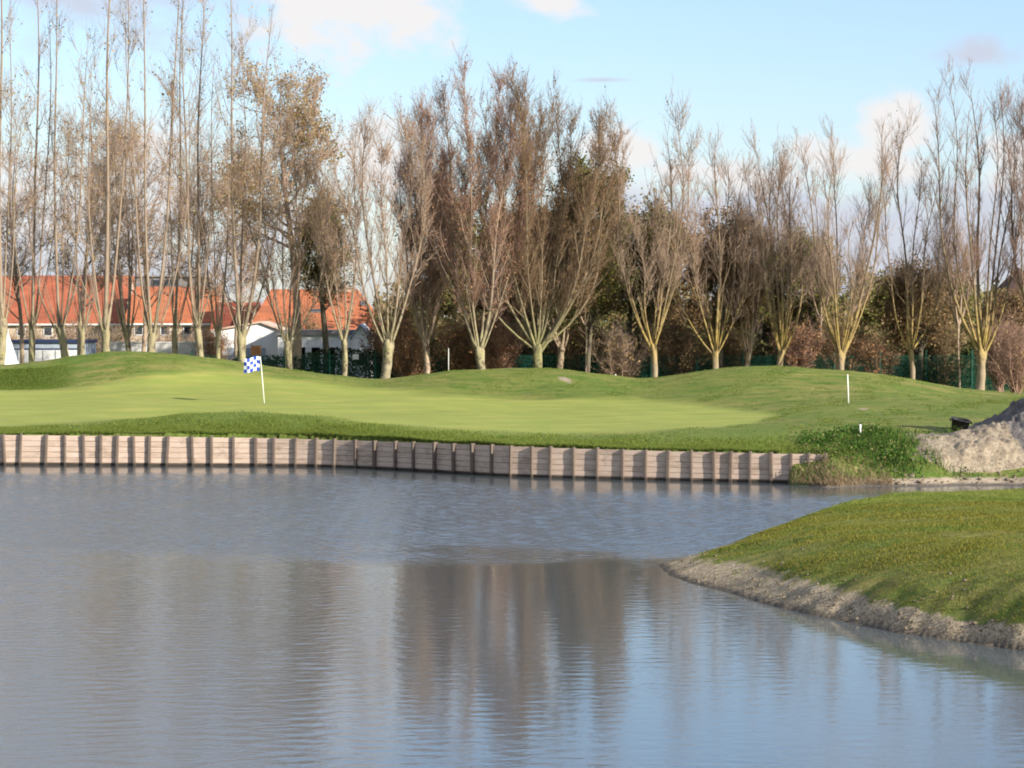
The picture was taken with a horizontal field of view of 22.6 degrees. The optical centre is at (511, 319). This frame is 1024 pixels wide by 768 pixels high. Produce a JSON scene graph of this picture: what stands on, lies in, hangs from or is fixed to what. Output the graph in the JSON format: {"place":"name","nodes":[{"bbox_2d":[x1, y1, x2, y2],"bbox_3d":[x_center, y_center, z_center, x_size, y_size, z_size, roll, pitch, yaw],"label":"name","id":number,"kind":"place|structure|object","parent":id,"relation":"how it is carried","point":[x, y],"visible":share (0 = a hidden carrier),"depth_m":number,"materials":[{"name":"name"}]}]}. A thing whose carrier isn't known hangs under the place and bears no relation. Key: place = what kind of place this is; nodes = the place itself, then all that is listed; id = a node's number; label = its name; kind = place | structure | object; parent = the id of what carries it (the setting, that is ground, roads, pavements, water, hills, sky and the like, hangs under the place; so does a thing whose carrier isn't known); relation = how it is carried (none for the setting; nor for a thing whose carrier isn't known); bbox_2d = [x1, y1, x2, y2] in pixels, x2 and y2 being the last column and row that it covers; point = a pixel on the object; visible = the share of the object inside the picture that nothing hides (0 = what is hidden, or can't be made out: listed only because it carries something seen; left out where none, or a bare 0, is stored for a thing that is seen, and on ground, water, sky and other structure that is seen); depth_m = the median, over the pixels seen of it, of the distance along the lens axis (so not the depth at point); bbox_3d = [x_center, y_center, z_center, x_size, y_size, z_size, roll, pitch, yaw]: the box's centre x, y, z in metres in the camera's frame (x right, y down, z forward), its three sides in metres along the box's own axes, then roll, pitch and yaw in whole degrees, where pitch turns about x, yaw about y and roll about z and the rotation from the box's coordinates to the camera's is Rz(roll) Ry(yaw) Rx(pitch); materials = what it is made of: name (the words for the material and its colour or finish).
{"place":"outdoors","nodes":[
{"label":"outdoors","id":0,"kind":"place"},
{"bbox_2d":[0,465,1023,767],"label":"water","id":1,"kind":"structure","parent":0,"point":[240,617],"depth_m":40.06,"materials":[{"name":"grey liquid"}]},
{"bbox_2d":[0,321,1023,650],"bbox_3d":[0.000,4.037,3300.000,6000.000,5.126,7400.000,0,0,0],"label":"ground","id":2,"kind":"structure","parent":0,"point":[456,401],"depth_m":101.62,"materials":[{"name":"plant"}]},
{"bbox_2d":[5,333,17,364],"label":"white tent","id":3,"kind":"object","parent":2,"relation":"on","point":[10,358],"visible":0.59,"depth_m":135.73,"materials":[{"name":"fabric"}]},
{"bbox_2d":[0,0,54,364],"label":"poplar","id":4,"kind":"object","parent":2,"relation":"on","point":[3,327],"visible":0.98,"depth_m":129.96,"materials":[{"name":"brown plant"}]},
{"bbox_2d":[9,321,56,344],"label":"shrub","id":5,"kind":"object","parent":2,"relation":"on","point":[36,337],"visible":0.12,"depth_m":171.73,"materials":[{"name":"brown plant"}]},
{"bbox_2d":[1,0,72,361],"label":"poplar","id":6,"kind":"object","parent":2,"relation":"on","point":[32,320],"visible":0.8,"depth_m":132.93,"materials":[{"name":"brown plant"}]},
{"bbox_2d":[0,364,77,389],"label":"rough grass hollow","id":7,"kind":"object","parent":2,"relation":"on","point":[8,374],"visible":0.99,"depth_m":117.98,"materials":[{"name":"plant"}]},
{"bbox_2d":[1,108,84,362],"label":"bare tree","id":8,"kind":"object","parent":2,"relation":"on","point":[16,280],"visible":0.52,"depth_m":154.43,"materials":[{"name":"brown plant"}]},
{"bbox_2d":[11,339,97,363],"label":"long shed","id":9,"kind":"structure","parent":2,"relation":"on","point":[47,349],"depth_m":157.95,"materials":[{"name":"paint"}]},
{"bbox_2d":[19,0,115,357],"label":"poplar","id":10,"kind":"object","parent":2,"relation":"on","point":[60,331],"visible":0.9,"depth_m":131.95,"materials":[{"name":"brown plant"}]},
{"bbox_2d":[2,275,134,351],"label":"terraced house","id":11,"kind":"structure","parent":2,"relation":"on","point":[43,320],"depth_m":189.74,"materials":[{"name":"tile"}]},
{"bbox_2d":[36,317,101,351],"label":"shrub","id":12,"kind":"object","parent":2,"relation":"on","point":[70,334],"visible":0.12,"depth_m":171.58,"materials":[{"name":"brown plant"}]},
{"bbox_2d":[32,0,146,351],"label":"poplar","id":13,"kind":"object","parent":2,"relation":"on","point":[104,327],"visible":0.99,"depth_m":129.76,"materials":[{"name":"brown plant"}]},
{"bbox_2d":[50,65,128,354],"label":"poplar","id":14,"kind":"object","parent":2,"relation":"on","point":[82,328],"visible":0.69,"depth_m":135.87,"materials":[{"name":"brown plant"}]},
{"bbox_2d":[28,101,159,355],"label":"bare tree","id":15,"kind":"object","parent":2,"relation":"on","point":[67,254],"visible":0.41,"depth_m":150.37,"materials":[{"name":"brown plant"}]},
{"bbox_2d":[87,319,141,352],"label":"shrub","id":16,"kind":"object","parent":2,"relation":"on","point":[118,336],"visible":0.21,"depth_m":169.93,"materials":[{"name":"brown plant"}]},
{"bbox_2d":[82,98,164,350],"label":"poplar","id":17,"kind":"object","parent":2,"relation":"on","point":[126,329],"visible":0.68,"depth_m":137.91,"materials":[{"name":"brown plant"}]},
{"bbox_2d":[69,94,197,351],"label":"bare tree","id":18,"kind":"object","parent":2,"relation":"on","point":[144,335],"visible":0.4,"depth_m":153.89,"materials":[{"name":"brown plant"}]},
{"bbox_2d":[95,0,221,351],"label":"poplar","id":19,"kind":"object","parent":2,"relation":"on","point":[153,331],"visible":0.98,"depth_m":131.00,"materials":[{"name":"brown plant"}]},
{"bbox_2d":[110,342,214,356],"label":"garden wall","id":20,"kind":"structure","parent":2,"relation":"on","point":[166,347],"depth_m":160.00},
{"bbox_2d":[133,322,205,341],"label":"shrub","id":21,"kind":"object","parent":2,"relation":"on","point":[169,339],"visible":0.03,"depth_m":169.29,"materials":[{"name":"brown plant"}]},
{"bbox_2d":[134,275,209,286],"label":"flat roofed block","id":22,"kind":"structure","parent":2,"relation":"on","point":[157,279],"depth_m":204.00,"materials":[{"name":"glass"}]},
{"bbox_2d":[125,287,224,341],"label":"terraced house","id":23,"kind":"structure","parent":2,"relation":"on","point":[187,321],"depth_m":184.78,"materials":[{"name":"tile"}]},
{"bbox_2d":[153,0,212,353],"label":"poplar","id":24,"kind":"object","parent":2,"relation":"on","point":[175,313],"visible":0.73,"depth_m":133.87,"materials":[{"name":"brown plant"}]},
{"bbox_2d":[146,0,231,356],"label":"poplar","id":25,"kind":"object","parent":2,"relation":"on","point":[197,315],"visible":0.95,"depth_m":131.89,"materials":[{"name":"brown plant"}]},
{"bbox_2d":[130,128,263,355],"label":"bare tree","id":26,"kind":"object","parent":2,"relation":"on","point":[202,242],"visible":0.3,"depth_m":155.69,"materials":[{"name":"brown plant"}]},
{"bbox_2d":[185,316,233,359],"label":"shrub","id":27,"kind":"object","parent":2,"relation":"on","point":[211,347],"visible":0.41,"depth_m":159.78,"materials":[{"name":"orange plant"}]},
{"bbox_2d":[181,103,243,358],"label":"poplar","id":28,"kind":"object","parent":2,"relation":"on","point":[217,326],"visible":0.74,"depth_m":136.00,"materials":[{"name":"brown plant"}]},
{"bbox_2d":[210,302,260,336],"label":"house","id":29,"kind":"structure","parent":2,"relation":"on","point":[230,322],"depth_m":182.16,"materials":[{"name":"tile"}]},
{"bbox_2d":[182,141,301,358],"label":"bare tree","id":30,"kind":"object","parent":2,"relation":"on","point":[244,259],"visible":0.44,"depth_m":152.21,"materials":[{"name":"brown plant"}]},
{"bbox_2d":[186,0,303,361],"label":"poplar","id":31,"kind":"object","parent":2,"relation":"on","point":[241,338],"visible":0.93,"depth_m":130.97,"materials":[{"name":"brown plant"}]},
{"bbox_2d":[211,321,287,366],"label":"garage","id":32,"kind":"structure","parent":2,"relation":"on","point":[261,333],"depth_m":165.00,"materials":[{"name":"paint"}]},
{"bbox_2d":[228,348,265,359],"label":"garage door","id":33,"kind":"structure","parent":32,"relation":"in","point":[248,350],"depth_m":164.95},
{"bbox_2d":[244,356,264,403],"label":"golf flag","id":34,"kind":"object","parent":2,"relation":"on","point":[252,364],"visible":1,"depth_m":106.99,"materials":[{"name":"fabric"}]},
{"bbox_2d":[195,46,362,369],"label":"brown leaved tree","id":35,"kind":"object","parent":2,"relation":"on","point":[297,342],"visible":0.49,"depth_m":140.43,"materials":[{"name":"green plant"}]},
{"bbox_2d":[219,61,345,368],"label":"pollard tree","id":36,"kind":"object","parent":2,"relation":"on","point":[288,347],"visible":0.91,"depth_m":130.76,"materials":[{"name":"brown plant"}]},
{"bbox_2d":[266,300,334,329],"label":"shrub","id":37,"kind":"object","parent":2,"relation":"on","point":[309,324],"visible":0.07,"depth_m":170.93,"materials":[{"name":"brown plant"}]},
{"bbox_2d":[274,330,354,376],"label":"garage","id":38,"kind":"structure","parent":2,"relation":"on","point":[312,341],"depth_m":163.00,"materials":[{"name":"paint"}]},
{"bbox_2d":[252,287,385,332],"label":"bungalow","id":39,"kind":"object","parent":2,"relation":"on","point":[266,311],"visible":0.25,"depth_m":178.46,"materials":[{"name":"orange tile"}]},
{"bbox_2d":[277,195,362,373],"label":"leafy tree","id":40,"kind":"object","parent":2,"relation":"on","point":[313,273],"visible":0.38,"depth_m":141.67,"materials":[{"name":"brown plant"}]},
{"bbox_2d":[294,112,370,375],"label":"pollard tree","id":41,"kind":"object","parent":2,"relation":"on","point":[344,345],"visible":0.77,"depth_m":131.85,"materials":[{"name":"brown plant"}]},
{"bbox_2d":[349,324,371,377],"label":"shed","id":42,"kind":"structure","parent":2,"relation":"on","point":[359,331],"depth_m":161.00,"materials":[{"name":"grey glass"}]},
{"bbox_2d":[311,91,445,378],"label":"pollard tree","id":43,"kind":"object","parent":2,"relation":"on","point":[388,344],"visible":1,"depth_m":126.97,"materials":[{"name":"brown plant"}]},
{"bbox_2d":[355,313,410,378],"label":"shrub","id":44,"kind":"object","parent":2,"relation":"on","point":[372,345],"visible":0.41,"depth_m":141.38,"materials":[{"name":"plant"}]},
{"bbox_2d":[357,289,461,376],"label":"shrub","id":45,"kind":"object","parent":2,"relation":"on","point":[403,347],"visible":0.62,"depth_m":137.48,"materials":[{"name":"orange plant"}]},
{"bbox_2d":[0,434,826,482],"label":"retaining wall","id":46,"kind":"structure","parent":2,"relation":"on","point":[114,451],"depth_m":84.93,"materials":[{"name":"brown wood"}]},
{"bbox_2d":[382,84,469,373],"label":"pollard tree","id":47,"kind":"object","parent":2,"relation":"on","point":[422,328],"visible":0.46,"depth_m":133.79,"materials":[{"name":"brown plant"}]},
{"bbox_2d":[0,410,854,479],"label":"rough grass","id":48,"kind":"structure","parent":2,"relation":"on","point":[338,428],"depth_m":86.77,"materials":[{"name":"plant"}]},
{"bbox_2d":[389,177,491,362],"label":"leafy tree","id":49,"kind":"object","parent":2,"relation":"on","point":[448,301],"visible":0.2,"depth_m":145.66,"materials":[{"name":"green plant"}]},
{"bbox_2d":[428,304,497,369],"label":"shrub","id":50,"kind":"object","parent":2,"relation":"on","point":[464,360],"visible":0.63,"depth_m":138.71,"materials":[{"name":"orange plant"}]},
{"bbox_2d":[416,39,550,368],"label":"pollard tree","id":51,"kind":"object","parent":2,"relation":"on","point":[479,345],"visible":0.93,"depth_m":129.78,"materials":[{"name":"brown plant"}]},
{"bbox_2d":[463,307,530,368],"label":"shrub","id":52,"kind":"object","parent":2,"relation":"on","point":[499,355],"visible":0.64,"depth_m":138.43,"materials":[{"name":"orange plant"}]},
{"bbox_2d":[466,200,548,335],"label":"leafy tree","id":53,"kind":"object","parent":2,"relation":"on","point":[513,299],"visible":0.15,"depth_m":148.94,"materials":[{"name":"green plant"}]},
{"bbox_2d":[4,351,1023,431],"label":"turf tufts","id":54,"kind":"object","parent":2,"relation":"on","point":[830,421],"visible":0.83,"depth_m":112.47,"materials":[{"name":"plant"}]},
{"bbox_2d":[444,54,635,367],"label":"pollard tree","id":55,"kind":"object","parent":2,"relation":"on","point":[538,346],"visible":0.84,"depth_m":130.47,"materials":[{"name":"brown plant"}]},
{"bbox_2d":[494,199,597,334],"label":"leafy tree","id":56,"kind":"object","parent":2,"relation":"on","point":[529,314],"visible":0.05,"depth_m":150.34,"materials":[{"name":"brown plant"}]},
{"bbox_2d":[532,202,579,368],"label":"pollard tree","id":57,"kind":"object","parent":2,"relation":"on","point":[561,345],"visible":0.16,"depth_m":136.86,"materials":[{"name":"brown plant"}]},
{"bbox_2d":[516,263,607,370],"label":"shrub","id":58,"kind":"object","parent":2,"relation":"on","point":[576,340],"visible":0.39,"depth_m":140.62,"materials":[{"name":"brown plant"}]},
{"bbox_2d":[559,243,602,371],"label":"sapling","id":59,"kind":"object","parent":2,"relation":"on","point":[585,320],"visible":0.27,"depth_m":133.93,"materials":[{"name":"brown plant"}]},
{"bbox_2d":[535,148,643,372],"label":"leafy tree","id":60,"kind":"object","parent":2,"relation":"on","point":[609,280],"visible":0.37,"depth_m":133.78,"materials":[{"name":"brown plant"}]},
{"bbox_2d":[191,350,1009,391],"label":"fence","id":61,"kind":"object","parent":2,"relation":"on","point":[925,360],"visible":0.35,"depth_m":139.50,"materials":[{"name":"metal"}]},
{"bbox_2d":[233,346,1010,389],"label":"hedge","id":62,"kind":"object","parent":2,"relation":"on","point":[350,351],"visible":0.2,"depth_m":140.95,"materials":[{"name":"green plant"}]},
{"bbox_2d":[577,310,670,377],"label":"shrub","id":63,"kind":"object","parent":2,"relation":"on","point":[619,363],"visible":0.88,"depth_m":136.47,"materials":[{"name":"brown plant"}]},
{"bbox_2d":[581,181,688,358],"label":"leafy tree","id":64,"kind":"object","parent":2,"relation":"on","point":[619,303],"visible":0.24,"depth_m":140.95,"materials":[{"name":"green plant"}]},
{"bbox_2d":[596,73,705,377],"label":"pollard tree","id":65,"kind":"object","parent":2,"relation":"on","point":[652,344],"visible":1,"depth_m":130.88,"materials":[{"name":"brown plant"}]},
{"bbox_2d":[636,310,714,376],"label":"shrub","id":66,"kind":"object","parent":2,"relation":"on","point":[670,349],"visible":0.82,"depth_m":139.78,"materials":[{"name":"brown plant"}]},
{"bbox_2d":[644,208,726,346],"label":"leafy tree","id":67,"kind":"object","parent":2,"relation":"on","point":[692,309],"visible":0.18,"depth_m":145.88,"materials":[{"name":"green plant"}]},
{"bbox_2d":[371,276,1023,364],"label":"distant woods","id":68,"kind":"object","parent":2,"relation":"on","point":[382,308],"visible":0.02,"depth_m":174.93,"materials":[{"name":"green plant"}]},
{"bbox_2d":[379,317,1023,388],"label":"undergrowth","id":69,"kind":"object","parent":2,"relation":"on","point":[765,347],"visible":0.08,"depth_m":144.41,"materials":[{"name":"brown plant"}]},
{"bbox_2d":[650,122,767,368],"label":"pollard tree","id":70,"kind":"object","parent":2,"relation":"on","point":[715,348],"visible":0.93,"depth_m":132.81,"materials":[{"name":"brown plant"}]},
{"bbox_2d":[692,320,759,367],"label":"shrub","id":71,"kind":"object","parent":2,"relation":"on","point":[730,348],"visible":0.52,"depth_m":140.72,"materials":[{"name":"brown plant"}]},
{"bbox_2d":[678,197,779,367],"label":"leafy tree","id":72,"kind":"object","parent":2,"relation":"on","point":[711,286],"visible":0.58,"depth_m":137.31,"materials":[{"name":"brown plant"}]},
{"bbox_2d":[724,177,773,365],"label":"pollard tree","id":73,"kind":"object","parent":2,"relation":"on","point":[748,351],"visible":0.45,"depth_m":136.82,"materials":[{"name":"brown plant"}]},
{"bbox_2d":[735,248,806,355],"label":"leafy tree","id":74,"kind":"object","parent":2,"relation":"on","point":[761,334],"visible":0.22,"depth_m":145.96,"materials":[{"name":"brown plant"}]},
{"bbox_2d":[736,121,818,365],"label":"pollard tree","id":75,"kind":"object","parent":2,"relation":"on","point":[780,337],"visible":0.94,"depth_m":132.86,"materials":[{"name":"brown plant"}]},
{"bbox_2d":[765,315,828,368],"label":"shrub","id":76,"kind":"object","parent":2,"relation":"on","point":[805,351],"visible":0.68,"depth_m":139.39,"materials":[{"name":"orange plant"}]},
{"bbox_2d":[770,223,849,352],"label":"leafy tree","id":77,"kind":"object","parent":2,"relation":"on","point":[808,308],"visible":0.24,"depth_m":145.86,"materials":[{"name":"brown plant"}]},
{"bbox_2d":[793,227,846,368],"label":"sapling","id":78,"kind":"object","parent":2,"relation":"on","point":[811,285],"visible":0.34,"depth_m":139.92,"materials":[{"name":"brown plant"}]},
{"bbox_2d":[788,442,893,485],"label":"dead stalks","id":79,"kind":"object","parent":2,"relation":"on","point":[841,478],"visible":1,"depth_m":77.41,"materials":[{"name":"plant"}]},
{"bbox_2d":[785,114,898,369],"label":"pollard tree","id":80,"kind":"object","parent":2,"relation":"on","point":[859,277],"visible":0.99,"depth_m":129.84,"materials":[{"name":"brown plant"}]},
{"bbox_2d":[794,307,890,370],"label":"shrub","id":81,"kind":"object","parent":2,"relation":"on","point":[830,348],"visible":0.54,"depth_m":139.62,"materials":[{"name":"brown plant"}]},
{"bbox_2d":[667,548,1021,644],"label":"mud clods","id":82,"kind":"object","parent":2,"relation":"on","point":[898,612],"visible":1,"depth_m":43.88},
{"bbox_2d":[670,489,1023,640],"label":"grass","id":83,"kind":"structure","parent":2,"relation":"on","point":[818,520],"depth_m":48.16,"materials":[{"name":"plant"}]},
{"bbox_2d":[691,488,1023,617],"bbox_3d":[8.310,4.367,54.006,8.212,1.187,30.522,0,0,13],"label":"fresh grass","id":84,"kind":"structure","parent":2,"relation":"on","point":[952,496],"depth_m":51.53,"materials":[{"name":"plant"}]},
{"bbox_2d":[841,262,897,343],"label":"leafy tree","id":85,"kind":"object","parent":2,"relation":"on","point":[869,309],"visible":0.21,"depth_m":149.40,"materials":[{"name":"green plant"}]},
{"bbox_2d":[845,330,905,375],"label":"shrub","id":86,"kind":"object","parent":2,"relation":"on","point":[875,349],"visible":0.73,"depth_m":139.63,"materials":[{"name":"orange plant"}]},
{"bbox_2d":[789,422,1011,481],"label":"tall weeds","id":87,"kind":"object","parent":2,"relation":"on","point":[871,438],"visible":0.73,"depth_m":79.57,"materials":[{"name":"green plant"}]},
{"bbox_2d":[863,249,965,380],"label":"leafy tree","id":88,"kind":"object","parent":2,"relation":"on","point":[888,317],"visible":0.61,"depth_m":139.63,"materials":[{"name":"green plant"}]},
{"bbox_2d":[871,88,965,379],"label":"pollard tree","id":89,"kind":"object","parent":2,"relation":"on","point":[910,347],"visible":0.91,"depth_m":131.04,"materials":[{"name":"brown plant"}]},
{"bbox_2d":[822,489,1023,510],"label":"mown grass","id":90,"kind":"structure","parent":2,"relation":"on","point":[941,493],"depth_m":63.77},
{"bbox_2d":[883,306,994,385],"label":"shrub","id":91,"kind":"object","parent":2,"relation":"on","point":[947,344],"visible":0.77,"depth_m":140.70,"materials":[{"name":"brown plant"}]},
{"bbox_2d":[877,450,1023,484],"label":"sand clods","id":92,"kind":"object","parent":2,"relation":"on","point":[913,475],"visible":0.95,"depth_m":77.90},
{"bbox_2d":[923,263,983,339],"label":"leafy tree","id":93,"kind":"object","parent":2,"relation":"on","point":[969,306],"visible":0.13,"depth_m":149.63,"materials":[{"name":"green plant"}]},
{"bbox_2d":[949,417,971,431],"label":"plastic tub","id":94,"kind":"object","parent":2,"relation":"on","point":[960,423],"visible":0.79,"depth_m":86.22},
{"bbox_2d":[931,217,991,387],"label":"sapling","id":95,"kind":"object","parent":2,"relation":"on","point":[951,262],"visible":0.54,"depth_m":136.91,"materials":[{"name":"brown plant"}]},
{"bbox_2d":[908,398,1023,472],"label":"soil heap","id":96,"kind":"object","parent":2,"relation":"on","point":[982,445],"visible":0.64,"depth_m":79.57,"materials":[{"name":"sand"}]},
{"bbox_2d":[915,51,1023,389],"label":"pollard tree","id":97,"kind":"object","parent":2,"relation":"on","point":[981,346],"visible":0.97,"depth_m":128.88,"materials":[{"name":"brown plant"}]},
{"bbox_2d":[967,314,1023,391],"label":"shrub","id":98,"kind":"object","parent":2,"relation":"on","point":[999,383],"visible":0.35,"depth_m":136.86,"materials":[{"name":"brown plant"}]},
{"bbox_2d":[972,280,1023,334],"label":"leafy tree","id":99,"kind":"object","parent":2,"relation":"on","point":[1015,299],"visible":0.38,"depth_m":149.59,"materials":[{"name":"brown plant"}]},
{"bbox_2d":[973,301,1023,393],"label":"shrub","id":100,"kind":"object","parent":2,"relation":"on","point":[1014,374],"visible":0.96,"depth_m":133.75,"materials":[{"name":"brown plant"}]},
{"bbox_2d":[974,267,1023,310],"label":"house","id":101,"kind":"structure","parent":2,"relation":"on","point":[1012,282],"depth_m":188.74,"materials":[{"name":"beige brick"}]},
{"bbox_2d":[986,76,1023,299],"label":"pollard tree","id":102,"kind":"object","parent":2,"relation":"on","point":[1016,270],"visible":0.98,"depth_m":127.87,"materials":[{"name":"brown plant"}]},
{"bbox_2d":[0,0,1023,317],"label":"sky","id":103,"kind":"structure","parent":0,"point":[767,64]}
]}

